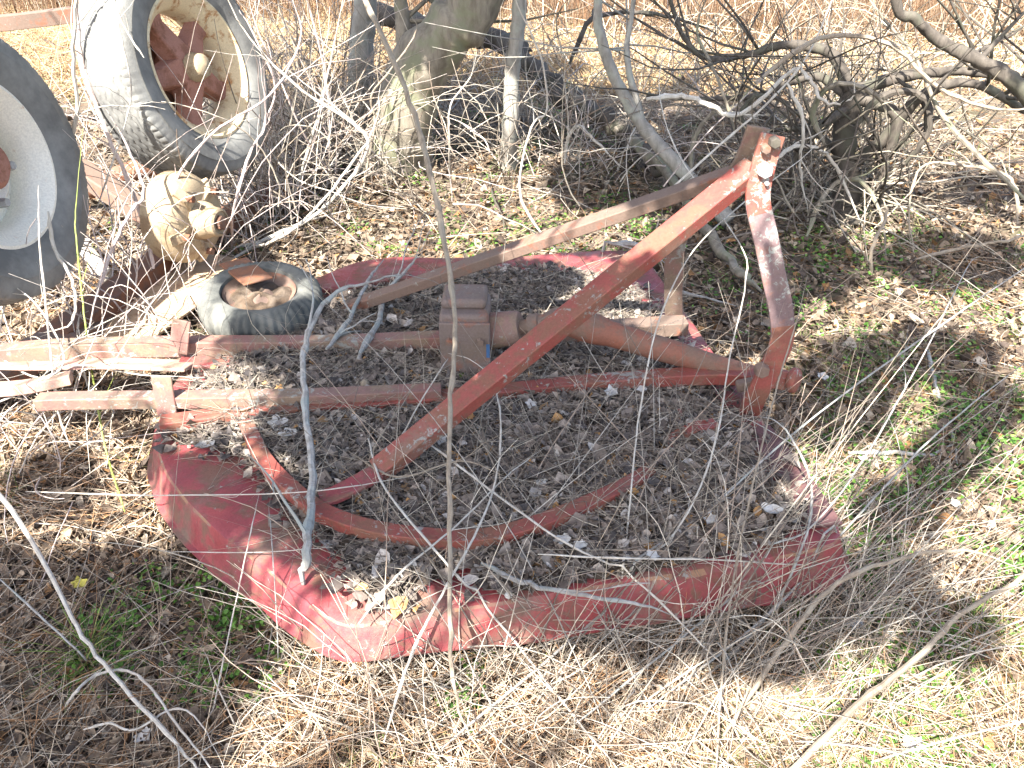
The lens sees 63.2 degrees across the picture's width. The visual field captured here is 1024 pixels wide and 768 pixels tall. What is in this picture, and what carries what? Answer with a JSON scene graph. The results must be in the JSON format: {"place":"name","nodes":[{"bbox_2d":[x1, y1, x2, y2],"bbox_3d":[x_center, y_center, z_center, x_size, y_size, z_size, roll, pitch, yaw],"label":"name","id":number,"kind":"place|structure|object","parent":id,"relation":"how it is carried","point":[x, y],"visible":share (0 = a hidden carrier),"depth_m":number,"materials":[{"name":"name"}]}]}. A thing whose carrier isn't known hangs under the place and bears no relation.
{"place":"outdoors","nodes":[
{"label":"outdoors","id":0,"kind":"place"},
{"bbox_2d":[0,6,73,31],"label":"trailer rail","id":1,"kind":"object","parent":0,"point":[31,19],"visible":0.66,"depth_m":4.83,"materials":[{"name":"brown metal"}]},
{"bbox_2d":[0,0,1023,767],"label":"ground","id":2,"kind":"structure","parent":0,"point":[652,214],"depth_m":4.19,"materials":[{"name":"brown plant"}]},
{"bbox_2d":[0,579,87,660],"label":"cane","id":3,"kind":"object","parent":2,"relation":"on","point":[44,620],"visible":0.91,"depth_m":1.88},
{"bbox_2d":[38,186,70,447],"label":"stem","id":4,"kind":"object","parent":2,"relation":"on","point":[48,333],"visible":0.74,"depth_m":2.47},
{"bbox_2d":[3,588,162,714],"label":"grass tuft","id":5,"kind":"object","parent":2,"relation":"on","point":[86,650],"visible":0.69,"depth_m":1.86,"materials":[{"name":"plant"}]},
{"bbox_2d":[81,242,111,281],"bbox_3d":[-1.781,-0.527,3.557,0.050,0.097,0.506,-21,38,-28],"label":"bracket scrap","id":6,"kind":"object","parent":2,"relation":"on","point":[93,259],"visible":0.42,"depth_m":3.49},
{"bbox_2d":[0,492,197,767],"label":"cane","id":7,"kind":"object","parent":2,"relation":"on","point":[82,637],"visible":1,"depth_m":1.84,"materials":[{"name":"plant"}]},
{"bbox_2d":[74,132,124,511],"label":"green stem","id":8,"kind":"object","parent":2,"relation":"on","point":[110,466],"visible":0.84,"depth_m":2.63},
{"bbox_2d":[88,160,157,199],"bbox_3d":[-1.909,-1.005,4.099,0.897,0.351,0.122,-5,33,-8],"label":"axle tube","id":9,"kind":"object","parent":2,"relation":"on","point":[119,170],"visible":0.09,"depth_m":4.05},
{"bbox_2d":[59,668,210,767],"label":"twig","id":10,"kind":"object","parent":2,"relation":"on","point":[77,690],"visible":0.93,"depth_m":1.72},
{"bbox_2d":[33,254,254,336],"bbox_3d":[-1.399,-0.343,3.265,0.445,0.043,0.820,12,35,17],"label":"rusty plate","id":11,"kind":"object","parent":2,"relation":"on","point":[199,274],"visible":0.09,"depth_m":3.20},
{"bbox_2d":[0,316,113,380],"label":"scrap beam","id":12,"kind":"structure","parent":11,"relation":"on","point":[9,373],"depth_m":2.86,"materials":[{"name":"brown metal"}]},
{"bbox_2d":[35,183,286,333],"bbox_3d":[-1.413,-0.564,3.547,0.141,0.092,1.651,8,34,12],"label":"scrap channel","id":13,"kind":"object","parent":11,"relation":"on","point":[144,285],"visible":0.43,"depth_m":3.18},
{"bbox_2d":[0,38,88,305],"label":"truck wheel","id":14,"kind":"object","parent":13,"relation":"on","point":[39,147],"visible":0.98,"depth_m":2.79,"materials":[{"name":"rubber"}]},
{"bbox_2d":[71,0,162,134],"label":"stem","id":15,"kind":"object","parent":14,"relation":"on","point":[77,103],"visible":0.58,"depth_m":2.83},
{"bbox_2d":[37,0,178,268],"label":"stem","id":16,"kind":"object","parent":13,"relation":"on","point":[106,131],"visible":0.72,"depth_m":3.11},
{"bbox_2d":[82,159,140,222],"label":"cross beam","id":17,"kind":"structure","parent":13,"relation":"on","point":[96,184],"depth_m":3.63,"materials":[{"name":"wood"}]},
{"bbox_2d":[140,171,229,262],"bbox_3d":[-1.257,-0.655,3.315,0.262,0.360,0.360,10,34,16],"label":"gear housing","id":18,"kind":"object","parent":13,"relation":"on","point":[169,186],"visible":0.88,"depth_m":3.23,"materials":[{"name":"metal"}]},
{"bbox_2d":[75,0,268,178],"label":"truck wheel","id":19,"kind":"object","parent":18,"relation":"on","point":[149,133],"visible":0.81,"depth_m":3.31,"materials":[{"name":"rubber"}]},
{"bbox_2d":[91,0,133,210],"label":"cane","id":20,"kind":"object","parent":19,"relation":"on","point":[114,155],"visible":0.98,"depth_m":3.04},
{"bbox_2d":[115,0,143,57],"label":"cane","id":21,"kind":"object","parent":19,"relation":"on","point":[129,35],"visible":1,"depth_m":2.98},
{"bbox_2d":[174,0,360,268],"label":"cane","id":22,"kind":"object","parent":18,"relation":"on","point":[196,150],"visible":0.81,"depth_m":3.20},
{"bbox_2d":[236,10,309,202],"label":"stem","id":23,"kind":"object","parent":13,"relation":"on","point":[274,97],"visible":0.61,"depth_m":3.66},
{"bbox_2d":[0,4,404,630],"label":"bramble strands","id":24,"kind":"object","parent":2,"relation":"on","point":[102,334],"visible":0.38,"depth_m":2.70,"materials":[{"name":"beige plant"}]},
{"bbox_2d":[40,211,110,332],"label":"stem","id":25,"kind":"object","parent":24,"relation":"on","point":[52,241],"visible":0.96,"depth_m":2.75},
{"bbox_2d":[83,110,144,306],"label":"stem","id":26,"kind":"object","parent":24,"relation":"on","point":[116,239],"visible":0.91,"depth_m":2.97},
{"bbox_2d":[209,495,258,714],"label":"stem","id":27,"kind":"object","parent":2,"relation":"on","point":[233,612],"visible":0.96,"depth_m":1.82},
{"bbox_2d":[25,0,444,335],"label":"bramble canes","id":28,"kind":"object","parent":2,"relation":"on","point":[128,253],"visible":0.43,"depth_m":3.33,"materials":[{"name":"beige plant"}]},
{"bbox_2d":[204,46,287,252],"bbox_3d":[-1.036,-0.871,3.362,0.405,0.905,0.496,-4,33,-6],"label":"cane","id":29,"kind":"object","parent":2,"relation":"on","point":[245,168],"visible":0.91,"depth_m":3.33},
{"bbox_2d":[269,513,292,666],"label":"stem","id":30,"kind":"object","parent":2,"relation":"on","point":[275,593],"visible":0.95,"depth_m":1.80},
{"bbox_2d":[249,0,339,184],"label":"cane","id":31,"kind":"object","parent":2,"relation":"on","point":[307,140],"visible":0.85,"depth_m":3.78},
{"bbox_2d":[234,208,356,257],"bbox_3d":[-1.015,-0.682,3.804,0.153,0.098,0.881,18,37,25],"label":"stick","id":32,"kind":"object","parent":2,"relation":"on","point":[261,241],"visible":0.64,"depth_m":3.77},
{"bbox_2d":[206,0,385,252],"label":"stem","id":33,"kind":"object","parent":2,"relation":"on","point":[341,189],"visible":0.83,"depth_m":3.74,"materials":[{"name":"plant"}]},
{"bbox_2d":[286,0,334,180],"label":"stem","id":34,"kind":"object","parent":2,"relation":"on","point":[318,42],"visible":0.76,"depth_m":3.98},
{"bbox_2d":[241,70,380,251],"bbox_3d":[-0.832,-0.955,3.599,0.695,0.794,0.474,-26,41,-34],"label":"cane","id":35,"kind":"object","parent":2,"relation":"on","point":[302,221],"visible":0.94,"depth_m":3.53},
{"bbox_2d":[277,0,349,217],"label":"stem","id":36,"kind":"object","parent":2,"relation":"on","point":[312,132],"visible":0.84,"depth_m":3.93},
{"bbox_2d":[342,0,376,133],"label":"tree","id":37,"kind":"object","parent":2,"relation":"on","point":[358,24],"visible":0.53,"depth_m":4.99,"materials":[{"name":"grey wood"}]},
{"bbox_2d":[329,14,417,204],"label":"vine","id":38,"kind":"object","parent":2,"relation":"on","point":[374,114],"visible":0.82,"depth_m":4.12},
{"bbox_2d":[0,125,849,661],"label":"rotary mower","id":39,"kind":"object","parent":2,"relation":"on","point":[202,529],"visible":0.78,"depth_m":2.06,"materials":[{"name":"red paint"}]},
{"bbox_2d":[0,263,125,401],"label":"twig","id":40,"kind":"object","parent":39,"relation":"on","point":[63,351],"visible":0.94,"depth_m":2.42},
{"bbox_2d":[19,358,154,473],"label":"twig","id":41,"kind":"object","parent":39,"relation":"on","point":[40,432],"visible":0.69,"depth_m":2.48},
{"bbox_2d":[0,307,204,380],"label":"twig","id":42,"kind":"object","parent":39,"relation":"on","point":[64,367],"visible":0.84,"depth_m":2.47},
{"bbox_2d":[196,261,322,334],"bbox_3d":[-0.833,-0.272,2.760,0.404,0.158,0.403,0,33,0],"label":"tail tyre","id":43,"kind":"object","parent":39,"relation":"on","point":[270,299],"visible":0.83,"depth_m":2.69,"materials":[{"name":"rubber"}]},
{"bbox_2d":[219,257,272,285],"bbox_3d":[-0.894,-0.379,2.791,0.100,0.014,0.216,-23,39,-31],"label":"metal plate","id":44,"kind":"object","parent":43,"relation":"on","point":[242,275],"visible":1,"depth_m":2.77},
{"bbox_2d":[247,258,442,584],"bbox_3d":[-0.478,-0.032,2.162,0.363,0.380,1.080,8,34,12],"label":"broken branch","id":45,"kind":"object","parent":39,"relation":"on","point":[306,527],"visible":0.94,"depth_m":2.01,"materials":[{"name":"wood"}]},
{"bbox_2d":[109,224,851,646],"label":"deck litter","id":46,"kind":"object","parent":39,"relation":"on","point":[527,290],"visible":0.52,"depth_m":2.12,"materials":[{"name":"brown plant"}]},
{"bbox_2d":[25,477,405,496],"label":"twig","id":47,"kind":"object","parent":46,"relation":"on","point":[219,495],"visible":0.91,"depth_m":1.99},
{"bbox_2d":[325,258,383,349],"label":"branch","id":48,"kind":"object","parent":46,"relation":"on","point":[340,331],"visible":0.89,"depth_m":2.63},
{"bbox_2d":[357,201,455,359],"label":"branch","id":49,"kind":"object","parent":46,"relation":"on","point":[374,328],"visible":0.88,"depth_m":2.69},
{"bbox_2d":[366,331,452,465],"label":"twig","id":50,"kind":"object","parent":46,"relation":"on","point":[380,436],"visible":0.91,"depth_m":2.14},
{"bbox_2d":[348,406,525,477],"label":"twig","id":51,"kind":"object","parent":46,"relation":"on","point":[394,476],"visible":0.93,"depth_m":2.00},
{"bbox_2d":[358,448,543,623],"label":"stem","id":52,"kind":"object","parent":46,"relation":"on","point":[411,562],"visible":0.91,"depth_m":1.77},
{"bbox_2d":[538,554,803,565],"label":"twig","id":53,"kind":"object","parent":46,"relation":"on","point":[604,557],"visible":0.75,"depth_m":1.78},
{"bbox_2d":[691,391,812,684],"bbox_3d":[0.545,0.302,1.852,0.315,0.447,0.543,0,33,0],"label":"stem","id":54,"kind":"object","parent":46,"relation":"on","point":[809,519],"visible":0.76,"depth_m":1.90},
{"bbox_2d":[761,502,782,513],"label":"pale leaf","id":55,"kind":"object","parent":46,"relation":"on","point":[769,508],"visible":0.98,"depth_m":1.93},
{"bbox_2d":[481,562,685,620],"bbox_3d":[0.186,0.498,1.824,0.508,0.312,0.132,0,33,0],"label":"stick","id":56,"kind":"object","parent":39,"relation":"on","point":[555,589],"visible":0.86,"depth_m":1.74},
{"bbox_2d":[431,445,767,703],"bbox_3d":[0.114,0.395,1.902,1.026,0.221,0.100,23,39,31],"label":"stem","id":57,"kind":"object","parent":39,"relation":"on","point":[553,535],"visible":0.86,"depth_m":1.80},
{"bbox_2d":[631,2,747,571],"bbox_3d":[0.491,-0.362,2.179,0.274,1.065,1.550,5,33,7],"label":"stem","id":58,"kind":"object","parent":39,"relation":"on","point":[702,481],"visible":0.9,"depth_m":2.17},
{"bbox_2d":[617,134,825,645],"bbox_3d":[0.497,-0.111,2.206,0.206,0.755,1.460,17,37,24],"label":"stem","id":59,"kind":"object","parent":39,"relation":"on","point":[640,407],"visible":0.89,"depth_m":2.11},
{"bbox_2d":[363,0,494,767],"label":"vine","id":60,"kind":"object","parent":2,"relation":"on","point":[420,136],"visible":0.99,"depth_m":1.89,"materials":[{"name":"plant"}]},
{"bbox_2d":[353,0,577,178],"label":"tree","id":61,"kind":"object","parent":2,"relation":"on","point":[479,16],"visible":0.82,"depth_m":4.28,"materials":[{"name":"grey plant"}]},
{"bbox_2d":[448,47,484,182],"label":"stem","id":62,"kind":"object","parent":2,"relation":"on","point":[459,91],"visible":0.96,"depth_m":4.12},
{"bbox_2d":[63,0,942,294],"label":"thicket twigs","id":63,"kind":"object","parent":2,"relation":"on","point":[291,122],"visible":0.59,"depth_m":4.37,"materials":[{"name":"grey plant"}]},
{"bbox_2d":[0,0,1023,767],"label":"dry straw","id":64,"kind":"object","parent":2,"relation":"on","point":[554,746],"visible":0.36,"depth_m":1.86,"materials":[{"name":"beige plant"}]},
{"bbox_2d":[83,707,223,766],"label":"vine","id":65,"kind":"object","parent":64,"relation":"on","point":[140,727],"visible":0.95,"depth_m":1.67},
{"bbox_2d":[383,353,501,741],"bbox_3d":[-0.125,0.309,1.942,0.178,0.324,0.968,3,33,4],"label":"stem","id":66,"kind":"object","parent":64,"relation":"on","point":[429,617],"visible":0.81,"depth_m":1.71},
{"bbox_2d":[368,438,656,767],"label":"stem","id":67,"kind":"object","parent":64,"relation":"on","point":[459,577],"visible":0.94,"depth_m":1.75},
{"bbox_2d":[0,383,1023,767],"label":"foreground stalks","id":68,"kind":"object","parent":2,"relation":"on","point":[602,655],"visible":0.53,"depth_m":1.73,"materials":[{"name":"beige plant"}]},
{"bbox_2d":[0,115,1023,767],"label":"leaning stalks","id":69,"kind":"object","parent":2,"relation":"on","point":[840,589],"visible":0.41,"depth_m":1.85,"materials":[{"name":"beige plant"}]},
{"bbox_2d":[0,0,1023,98],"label":"field grass","id":70,"kind":"structure","parent":2,"relation":"on","point":[57,61],"depth_m":7.13,"materials":[{"name":"plant"}]},
{"bbox_2d":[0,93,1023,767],"bbox_3d":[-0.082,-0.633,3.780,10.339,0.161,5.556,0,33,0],"label":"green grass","id":71,"kind":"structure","parent":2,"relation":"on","point":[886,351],"depth_m":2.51,"materials":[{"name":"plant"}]},
{"bbox_2d":[0,0,1023,50],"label":"dry weed stalks","id":72,"kind":"object","parent":2,"relation":"on","point":[575,4],"visible":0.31,"depth_m":8.20,"materials":[{"name":"beige plant"}]},
{"bbox_2d":[498,0,526,172],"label":"sapling","id":73,"kind":"object","parent":2,"relation":"on","point":[517,27],"visible":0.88,"depth_m":4.31,"materials":[{"name":"grey plant"}]},
{"bbox_2d":[70,233,969,626],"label":"deck twigs","id":74,"kind":"object","parent":2,"relation":"on","point":[570,367],"visible":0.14,"depth_m":2.36,"materials":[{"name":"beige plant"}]},
{"bbox_2d":[376,2,669,187],"bbox_3d":[0.038,-1.913,5.187,0.510,0.581,3.040,-24,40,-32],"label":"fallen log","id":75,"kind":"object","parent":2,"relation":"on","point":[389,21],"visible":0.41,"depth_m":5.11,"materials":[{"name":"grey plant"}]},
{"bbox_2d":[515,0,547,231],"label":"stem","id":76,"kind":"object","parent":2,"relation":"on","point":[520,173],"visible":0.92,"depth_m":3.50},
{"bbox_2d":[44,73,1023,767],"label":"green ground cover","id":77,"kind":"object","parent":2,"relation":"on","point":[854,459],"visible":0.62,"depth_m":2.15,"materials":[{"name":"green plant"}]},
{"bbox_2d":[562,74,635,201],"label":"twig","id":78,"kind":"object","parent":2,"relation":"on","point":[572,130],"visible":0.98,"depth_m":4.15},
{"bbox_2d":[425,0,787,226],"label":"sapling","id":79,"kind":"object","parent":2,"relation":"on","point":[670,157],"visible":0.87,"depth_m":3.91,"materials":[{"name":"plant"}]},
{"bbox_2d":[562,88,762,291],"bbox_3d":[0.750,-1.086,4.194,0.257,0.274,2.358,-9,34,-14],"label":"branch","id":80,"kind":"object","parent":2,"relation":"on","point":[718,248],"visible":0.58,"depth_m":3.77,"materials":[{"name":"grey plant"}]},
{"bbox_2d":[675,77,754,168],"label":"vine","id":81,"kind":"object","parent":80,"relation":"on","point":[699,131],"visible":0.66,"depth_m":3.98,"materials":[{"name":"grey plant"}]},
{"bbox_2d":[601,240,735,305],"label":"branch","id":82,"kind":"object","parent":2,"relation":"on","point":[626,244],"visible":0.32,"depth_m":3.23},
{"bbox_2d":[345,0,1023,130],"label":"field edge growth","id":83,"kind":"object","parent":2,"relation":"on","point":[1013,58],"visible":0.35,"depth_m":6.96,"materials":[{"name":"beige plant"}]},
{"bbox_2d":[441,268,1023,748],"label":"stem","id":84,"kind":"object","parent":2,"relation":"on","point":[727,494],"visible":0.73,"depth_m":2.01,"materials":[{"name":"plant"}]},
{"bbox_2d":[715,275,807,767],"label":"stem","id":85,"kind":"object","parent":2,"relation":"on","point":[725,637],"visible":0.97,"depth_m":1.80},
{"bbox_2d":[576,256,978,722],"bbox_3d":[0.758,0.248,2.007,1.629,0.666,0.122,-28,42,-35],"label":"stem","id":86,"kind":"object","parent":2,"relation":"on","point":[714,610],"visible":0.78,"depth_m":1.88,"materials":[{"name":"plant"}]},
{"bbox_2d":[532,0,1023,300],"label":"gnarled undergrowth","id":87,"kind":"object","parent":2,"relation":"on","point":[828,210],"visible":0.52,"depth_m":4.07,"materials":[{"name":"grey bark"},{"name":"twigs"}]},
{"bbox_2d":[569,0,728,63],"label":"branch","id":88,"kind":"object","parent":87,"relation":"on","point":[588,21],"visible":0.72,"depth_m":4.76,"materials":[{"name":"grey plant"}]},
{"bbox_2d":[554,0,1023,224],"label":"twisted tree","id":89,"kind":"object","parent":2,"relation":"on","point":[850,111],"visible":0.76,"depth_m":3.80,"materials":[{"name":"grey plant"}]},
{"bbox_2d":[673,0,753,134],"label":"vine","id":90,"kind":"object","parent":89,"relation":"attached to","point":[699,42],"visible":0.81,"depth_m":3.84,"materials":[{"name":"grey plant"}]},
{"bbox_2d":[646,66,854,120],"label":"vine","id":91,"kind":"object","parent":89,"relation":"on","point":[698,99],"visible":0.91,"depth_m":3.57,"materials":[{"name":"plant"}]},
{"bbox_2d":[674,0,831,184],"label":"vine","id":92,"kind":"object","parent":89,"relation":"attached to","point":[737,129],"visible":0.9,"depth_m":3.52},
{"bbox_2d":[701,75,832,200],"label":"vine","id":93,"kind":"object","parent":89,"relation":"attached to","point":[749,101],"visible":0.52,"depth_m":3.73,"materials":[{"name":"grey plant"}]},
{"bbox_2d":[787,83,842,240],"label":"vine","id":94,"kind":"object","parent":89,"relation":"hanging from","point":[799,108],"visible":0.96,"depth_m":3.57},
{"bbox_2d":[787,61,919,147],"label":"vine","id":95,"kind":"object","parent":89,"relation":"attached to","point":[816,103],"visible":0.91,"depth_m":3.60,"materials":[{"name":"grey plant"}]},
{"bbox_2d":[805,157,902,255],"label":"vine","id":96,"kind":"object","parent":89,"relation":"attached to","point":[837,182],"visible":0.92,"depth_m":3.81,"materials":[{"name":"grey plant"}]},
{"bbox_2d":[754,33,1023,110],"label":"vine","id":97,"kind":"object","parent":89,"relation":"attached to","point":[890,44],"visible":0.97,"depth_m":3.47,"materials":[{"name":"plant"}]},
{"bbox_2d":[857,76,926,182],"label":"vine","id":98,"kind":"object","parent":89,"relation":"hanging from","point":[902,83],"visible":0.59,"depth_m":3.75,"materials":[{"name":"grey plant"}]},
{"bbox_2d":[853,88,1007,226],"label":"vine","id":99,"kind":"object","parent":89,"relation":"attached to","point":[887,94],"visible":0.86,"depth_m":3.68,"materials":[{"name":"grey plant"}]},
{"bbox_2d":[844,0,1023,200],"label":"stem","id":100,"kind":"object","parent":89,"relation":"on","point":[960,137],"visible":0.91,"depth_m":3.55,"materials":[{"name":"grey plant"}]},
{"bbox_2d":[890,0,1023,106],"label":"branch","id":101,"kind":"object","parent":89,"relation":"on","point":[1011,80],"visible":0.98,"depth_m":3.36,"materials":[{"name":"grey plant"}]},
{"bbox_2d":[778,129,884,253],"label":"vine","id":102,"kind":"object","parent":2,"relation":"on","point":[797,145],"visible":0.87,"depth_m":3.75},
{"bbox_2d":[646,363,1023,710],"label":"stem","id":103,"kind":"object","parent":2,"relation":"on","point":[849,525],"visible":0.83,"depth_m":1.97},
{"bbox_2d":[722,545,1023,736],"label":"cane","id":104,"kind":"object","parent":2,"relation":"on","point":[801,621],"visible":0.93,"depth_m":1.75,"materials":[{"name":"plant"}]},
{"bbox_2d":[865,199,926,275],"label":"vine","id":105,"kind":"object","parent":2,"relation":"on","point":[873,245],"visible":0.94,"depth_m":3.45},
{"bbox_2d":[848,443,953,457],"bbox_3d":[1.172,0.203,2.470,0.344,0.020,0.052,-4,33,-6],"label":"stick","id":106,"kind":"object","parent":2,"relation":"on","point":[889,452],"visible":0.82,"depth_m":2.46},
{"bbox_2d":[790,572,1023,767],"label":"cane","id":107,"kind":"object","parent":2,"relation":"on","point":[837,724],"visible":0.94,"depth_m":1.64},
{"bbox_2d":[902,736,926,753],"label":"pale leaf","id":108,"kind":"object","parent":2,"relation":"on","point":[912,745],"visible":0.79,"depth_m":1.68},
{"bbox_2d":[927,350,957,463],"bbox_3d":[1.393,0.058,2.703,0.022,0.018,0.674,8,34,13],"label":"stick","id":109,"kind":"object","parent":2,"relation":"on","point":[934,384],"visible":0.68,"depth_m":2.80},
{"bbox_2d":[908,134,1019,251],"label":"vine","id":110,"kind":"object","parent":2,"relation":"on","point":[1016,197],"visible":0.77,"depth_m":3.66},
{"bbox_2d":[936,0,994,148],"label":"stem","id":111,"kind":"object","parent":2,"relation":"on","point":[960,93],"visible":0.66,"depth_m":4.27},
{"bbox_2d":[915,199,1023,259],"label":"stick","id":112,"kind":"object","parent":2,"relation":"on","point":[967,246],"visible":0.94,"depth_m":3.57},
{"bbox_2d":[921,583,1022,663],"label":"grass tuft","id":113,"kind":"object","parent":2,"relation":"on","point":[984,619],"visible":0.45,"depth_m":1.94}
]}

